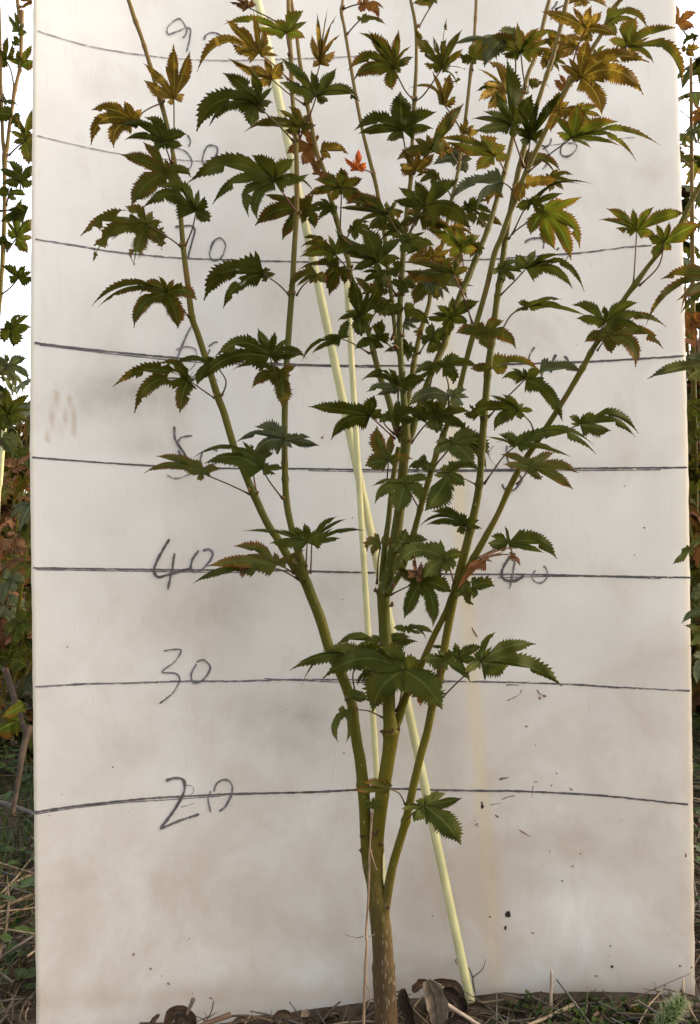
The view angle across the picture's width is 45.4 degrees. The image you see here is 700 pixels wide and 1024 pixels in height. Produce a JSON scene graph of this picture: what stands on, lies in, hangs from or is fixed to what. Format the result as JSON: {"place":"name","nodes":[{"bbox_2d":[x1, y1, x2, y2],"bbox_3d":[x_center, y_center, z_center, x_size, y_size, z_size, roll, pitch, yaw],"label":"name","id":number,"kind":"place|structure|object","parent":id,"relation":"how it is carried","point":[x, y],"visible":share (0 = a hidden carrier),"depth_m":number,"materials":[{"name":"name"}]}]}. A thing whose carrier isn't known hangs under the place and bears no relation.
{"place":"outdoors","nodes":[
{"label":"outdoors","id":0,"kind":"place"},
{"bbox_2d":[0,652,699,1023],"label":"ground","id":1,"kind":"structure","parent":0,"point":[350,1012],"depth_m":0.75,"materials":[{"name":"soil"}]},
{"bbox_2d":[0,428,6,502],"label":"plant stake","id":2,"kind":"object","parent":1,"relation":"on","point":[2,454],"visible":0.37,"depth_m":1.02,"materials":[{"name":"yellow wood"}]},
{"bbox_2d":[0,373,30,599],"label":"maple sapling","id":3,"kind":"object","parent":1,"relation":"on","point":[24,383],"visible":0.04,"depth_m":3.38,"materials":[{"name":"green plant"}]},
{"bbox_2d":[0,394,31,689],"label":"maple sapling","id":4,"kind":"object","parent":1,"relation":"on","point":[8,612],"visible":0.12,"depth_m":2.12,"materials":[{"name":"green plant"}]},
{"bbox_2d":[0,366,31,645],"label":"maple sapling","id":5,"kind":"object","parent":1,"relation":"on","point":[10,386],"visible":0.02,"depth_m":2.33,"materials":[{"name":"green plant"}]},
{"bbox_2d":[0,0,32,739],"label":"maple sapling","id":6,"kind":"object","parent":1,"relation":"on","point":[13,329],"visible":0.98,"depth_m":0.97,"materials":[{"name":"green plant"}]},
{"bbox_2d":[0,406,33,765],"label":"maple sapling","id":7,"kind":"object","parent":1,"relation":"on","point":[23,566],"visible":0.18,"depth_m":1.44,"materials":[{"name":"green plant"}]},
{"bbox_2d":[4,400,29,597],"bbox_3d":[-1.168,0.013,2.718,0.408,0.902,0.627,0,0,31],"label":"maple sapling","id":8,"kind":"object","parent":1,"relation":"on","point":[28,488],"visible":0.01,"depth_m":2.90,"materials":[{"name":"green plant"}]},
{"bbox_2d":[0,651,33,818],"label":"grass","id":9,"kind":"structure","parent":1,"relation":"on","point":[32,783],"depth_m":1.27,"materials":[{"name":"green plant"}]},
{"bbox_2d":[0,631,35,995],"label":"weeds","id":10,"kind":"object","parent":1,"relation":"on","point":[7,937],"visible":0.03,"depth_m":0.92,"materials":[{"name":"green plant"}]},
{"bbox_2d":[0,743,35,1011],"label":"grass","id":11,"kind":"structure","parent":1,"relation":"on","point":[19,814],"depth_m":1.04,"materials":[{"name":"green plant"}]},
{"bbox_2d":[2,667,25,733],"bbox_3d":[-0.446,0.250,1.116,0.009,0.075,0.093,0,0,-38],"label":"twig","id":12,"kind":"object","parent":11,"relation":"on","point":[10,686],"visible":0.66,"depth_m":1.12,"materials":[{"name":"brown wood"}]},
{"bbox_2d":[0,800,33,816],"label":"straw","id":13,"kind":"object","parent":11,"relation":"on","point":[19,808],"visible":0.78,"depth_m":0.98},
{"bbox_2d":[10,725,32,815],"bbox_3d":[-0.373,0.292,0.950,0.009,0.086,0.065,0,0,-3],"label":"twig","id":14,"kind":"object","parent":11,"relation":"on","point":[25,741],"visible":0.99,"depth_m":0.94,"materials":[{"name":"brown wood"}]},
{"bbox_2d":[149,1014,159,1023],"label":"dead leaf","id":15,"kind":"object","parent":1,"relation":"on","point":[154,1019],"visible":1,"depth_m":0.69,"materials":[{"name":"brown plant"}]},
{"bbox_2d":[163,1005,196,1023],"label":"dead leaf","id":16,"kind":"object","parent":1,"relation":"on","point":[171,1013],"visible":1,"depth_m":0.69,"materials":[{"name":"brown plant"}]},
{"bbox_2d":[174,1013,191,1023],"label":"dead leaf","id":17,"kind":"object","parent":1,"relation":"on","point":[181,1018],"visible":1,"depth_m":0.68,"materials":[{"name":"brown plant"}]},
{"bbox_2d":[186,998,195,1014],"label":"twig","id":18,"kind":"object","parent":17,"relation":"on","point":[192,1001],"visible":1,"depth_m":0.68,"materials":[{"name":"beige wood"}]},
{"bbox_2d":[200,1012,230,1023],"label":"twig","id":19,"kind":"object","parent":1,"relation":"on","point":[225,1016],"visible":1,"depth_m":0.68,"materials":[{"name":"brown wood"}]},
{"bbox_2d":[233,1016,248,1023],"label":"dead leaf","id":20,"kind":"object","parent":1,"relation":"on","point":[238,1019],"visible":1,"depth_m":0.69,"materials":[{"name":"brown plant"}]},
{"bbox_2d":[273,1009,291,1021],"bbox_3d":[-0.057,0.420,0.698,0.016,0.012,0.005,0,0,0],"label":"dead leaf","id":21,"kind":"object","parent":1,"relation":"on","point":[279,1015],"visible":1,"depth_m":0.70,"materials":[{"name":"brown plant"}]},
{"bbox_2d":[0,832,699,1023],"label":"dry grass litter","id":22,"kind":"object","parent":1,"relation":"on","point":[348,1021],"visible":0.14,"depth_m":0.72,"materials":[{"name":"plant"}]},
{"bbox_2d":[196,1001,216,1021],"bbox_3d":[-0.119,0.415,0.690,0.018,0.023,0.001,0,0,0],"label":"twig","id":23,"kind":"object","parent":22,"relation":"on","point":[209,1016],"visible":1,"depth_m":0.69,"materials":[{"name":"brown wood"}]},
{"bbox_2d":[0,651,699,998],"bbox_3d":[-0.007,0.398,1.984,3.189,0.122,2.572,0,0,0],"label":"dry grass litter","id":24,"kind":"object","parent":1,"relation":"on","point":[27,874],"visible":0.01,"depth_m":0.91,"materials":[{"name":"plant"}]},
{"bbox_2d":[0,912,699,1023],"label":"soil crumbs","id":25,"kind":"object","parent":1,"relation":"on","point":[28,1003],"visible":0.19,"depth_m":0.74,"materials":[{"name":"brown soil"}]},
{"bbox_2d":[0,943,699,1023],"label":"leaf litter","id":26,"kind":"object","parent":1,"relation":"on","point":[306,1013],"visible":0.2,"depth_m":0.72,"materials":[{"name":"brown plant"}]},
{"bbox_2d":[344,809,376,1023],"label":"dry stalk","id":27,"kind":"object","parent":1,"relation":"on","point":[365,959],"visible":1,"depth_m":0.66,"materials":[{"name":"brown plant"}]},
{"bbox_2d":[30,0,694,1023],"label":"measuring board","id":28,"kind":"object","parent":1,"relation":"on","point":[196,820],"visible":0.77,"depth_m":0.77,"materials":[{"name":"plastic"}]},
{"bbox_2d":[254,0,474,1002],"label":"plant stake","id":29,"kind":"object","parent":1,"relation":"on","point":[412,727],"visible":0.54,"depth_m":0.77,"materials":[{"name":"beige wood"}]},
{"bbox_2d":[344,280,385,882],"bbox_3d":[0.017,0.120,0.754,0.050,0.676,0.006,0,0,24],"label":"plant stake","id":30,"kind":"object","parent":1,"relation":"on","point":[363,556],"visible":0.41,"depth_m":0.76,"materials":[{"name":"beige wood"}]},
{"bbox_2d":[80,0,699,1023],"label":"maple sapling","id":31,"kind":"object","parent":1,"relation":"on","point":[384,664],"visible":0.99,"depth_m":0.67,"materials":[{"name":"green plant"}]},
{"bbox_2d":[398,988,414,1023],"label":"dead leaf","id":32,"kind":"object","parent":1,"relation":"on","point":[406,1007],"visible":1,"depth_m":0.70,"materials":[{"name":"brown plant"}]},
{"bbox_2d":[412,979,426,992],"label":"dead leaf","id":33,"kind":"object","parent":1,"relation":"on","point":[417,986],"visible":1,"depth_m":0.70,"materials":[{"name":"brown plant"}]},
{"bbox_2d":[423,979,447,1023],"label":"dead leaf","id":34,"kind":"object","parent":1,"relation":"on","point":[436,1001],"visible":1,"depth_m":0.69,"materials":[{"name":"beige plant"}]},
{"bbox_2d":[433,978,464,996],"bbox_3d":[0.080,0.403,0.710,0.035,0.018,0.006,0,0,0],"label":"dead leaf","id":35,"kind":"object","parent":1,"relation":"on","point":[455,984],"visible":0.73,"depth_m":0.71,"materials":[{"name":"brown plant"}]},
{"bbox_2d":[443,987,467,1012],"bbox_3d":[0.089,0.417,0.714,0.022,0.028,0.007,0,0,0],"label":"dead leaf","id":36,"kind":"object","parent":1,"relation":"on","point":[451,994],"visible":0.85,"depth_m":0.71,"materials":[{"name":"brown plant"}]},
{"bbox_2d":[444,1015,470,1023],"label":"dead leaf","id":37,"kind":"object","parent":1,"relation":"on","point":[457,1019],"visible":1,"depth_m":0.69,"materials":[{"name":"brown plant"}]},
{"bbox_2d":[448,1003,479,1023],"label":"twig","id":38,"kind":"object","parent":1,"relation":"on","point":[457,1011],"visible":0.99,"depth_m":0.69,"materials":[{"name":"beige wood"}]},
{"bbox_2d":[455,959,485,993],"bbox_3d":[0.109,0.423,0.755,0.028,0.040,0.007,0,0,0],"label":"tendril","id":39,"kind":"object","parent":1,"relation":"on","point":[472,975],"visible":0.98,"depth_m":0.76},
{"bbox_2d":[467,1001,493,1014],"bbox_3d":[0.110,0.427,0.721,0.029,0.012,0.004,0,0,0],"label":"dead leaf","id":40,"kind":"object","parent":1,"relation":"on","point":[476,1005],"visible":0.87,"depth_m":0.72,"materials":[{"name":"brown plant"}]},
{"bbox_2d":[497,1010,516,1019],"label":"dead leaf","id":41,"kind":"object","parent":1,"relation":"on","point":[505,1012],"visible":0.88,"depth_m":0.71,"materials":[{"name":"brown plant"}]},
{"bbox_2d":[549,970,552,1013],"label":"twig","id":42,"kind":"object","parent":1,"relation":"on","point":[551,985],"visible":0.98,"depth_m":0.71,"materials":[{"name":"beige wood"}]},
{"bbox_2d":[528,1001,576,1023],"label":"twig","id":43,"kind":"object","parent":1,"relation":"on","point":[551,1015],"visible":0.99,"depth_m":0.70,"materials":[{"name":"wood"}]},
{"bbox_2d":[420,932,699,1023],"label":"grass","id":44,"kind":"structure","parent":1,"relation":"on","point":[592,1012],"depth_m":0.70,"materials":[{"name":"green plant"}]},
{"bbox_2d":[572,1012,588,1019],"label":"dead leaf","id":45,"kind":"object","parent":1,"relation":"on","point":[574,1013],"visible":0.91,"depth_m":0.70,"materials":[{"name":"brown plant"}]},
{"bbox_2d":[500,989,699,1023],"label":"weeds","id":46,"kind":"object","parent":1,"relation":"on","point":[578,1013],"visible":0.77,"depth_m":0.70,"materials":[{"name":"plant"}]},
{"bbox_2d":[535,1011,547,1018],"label":"dead leaf","id":47,"kind":"object","parent":46,"relation":"on","point":[543,1015],"visible":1,"depth_m":0.70,"materials":[{"name":"brown plant"}]},
{"bbox_2d":[617,1006,651,1023],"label":"yellow green leaf","id":48,"kind":"object","parent":1,"relation":"on","point":[633,1009],"visible":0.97,"depth_m":0.69,"materials":[{"name":"plant"}]},
{"bbox_2d":[646,264,699,683],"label":"maple sapling","id":49,"kind":"object","parent":1,"relation":"on","point":[691,272],"visible":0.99,"depth_m":0.66,"materials":[{"name":"green plant"}]},
{"bbox_2d":[653,989,692,1023],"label":"foxtail grass","id":50,"kind":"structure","parent":1,"relation":"on","point":[678,1009],"depth_m":0.66,"materials":[{"name":"green plant"}]},
{"bbox_2d":[675,3,699,608],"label":"maple sapling","id":51,"kind":"object","parent":1,"relation":"on","point":[692,324],"visible":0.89,"depth_m":0.85,"materials":[{"name":"green plant"}]},
{"bbox_2d":[677,63,699,428],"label":"maple sapling","id":52,"kind":"object","parent":1,"relation":"on","point":[684,138],"visible":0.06,"depth_m":1.60,"materials":[{"name":"green plant"}]},
{"bbox_2d":[678,56,699,726],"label":"maple sapling","id":53,"kind":"object","parent":1,"relation":"on","point":[694,99],"visible":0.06,"depth_m":1.45,"materials":[{"name":"green plant"}]},
{"bbox_2d":[680,143,699,636],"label":"maple sapling","id":54,"kind":"object","parent":1,"relation":"on","point":[686,246],"depth_m":2.23,"materials":[{"name":"green plant"}]},
{"bbox_2d":[681,185,699,517],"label":"maple sapling","id":55,"kind":"object","parent":1,"relation":"on","point":[685,191],"visible":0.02,"depth_m":2.17,"materials":[{"name":"green plant"}]},
{"bbox_2d":[683,249,698,439],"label":"maple sapling","id":56,"kind":"object","parent":1,"relation":"on","point":[685,290],"depth_m":2.50,"materials":[{"name":"green plant"}]},
{"bbox_2d":[685,338,699,729],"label":"maple sapling","id":57,"kind":"object","parent":1,"relation":"on","point":[693,487],"visible":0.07,"depth_m":1.29,"materials":[{"name":"green plant"}]},
{"bbox_2d":[686,359,699,716],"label":"maple sapling","id":58,"kind":"object","parent":1,"relation":"on","point":[694,516],"visible":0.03,"depth_m":1.45,"materials":[{"name":"green plant"}]},
{"bbox_2d":[692,705,699,969],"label":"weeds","id":59,"kind":"object","parent":1,"relation":"on","point":[697,768],"visible":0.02,"depth_m":1.14,"materials":[{"name":"green plant"}]},
{"bbox_2d":[0,0,699,492],"label":"sky","id":60,"kind":"structure","parent":0,"point":[17,300],"materials":[{"name":"white"}]},
{"label":"ground","id":61,"kind":"structure","parent":0,"visible":0},
{"bbox_2d":[5,458,29,514],"bbox_3d":[-3.354,-0.067,6.305,4.539,1.232,1.256,0,0,0],"label":"hedge foliage","id":62,"kind":"object","parent":61,"relation":"on","point":[27,493],"depth_m":5.81,"materials":[{"name":"plant"}]}
]}

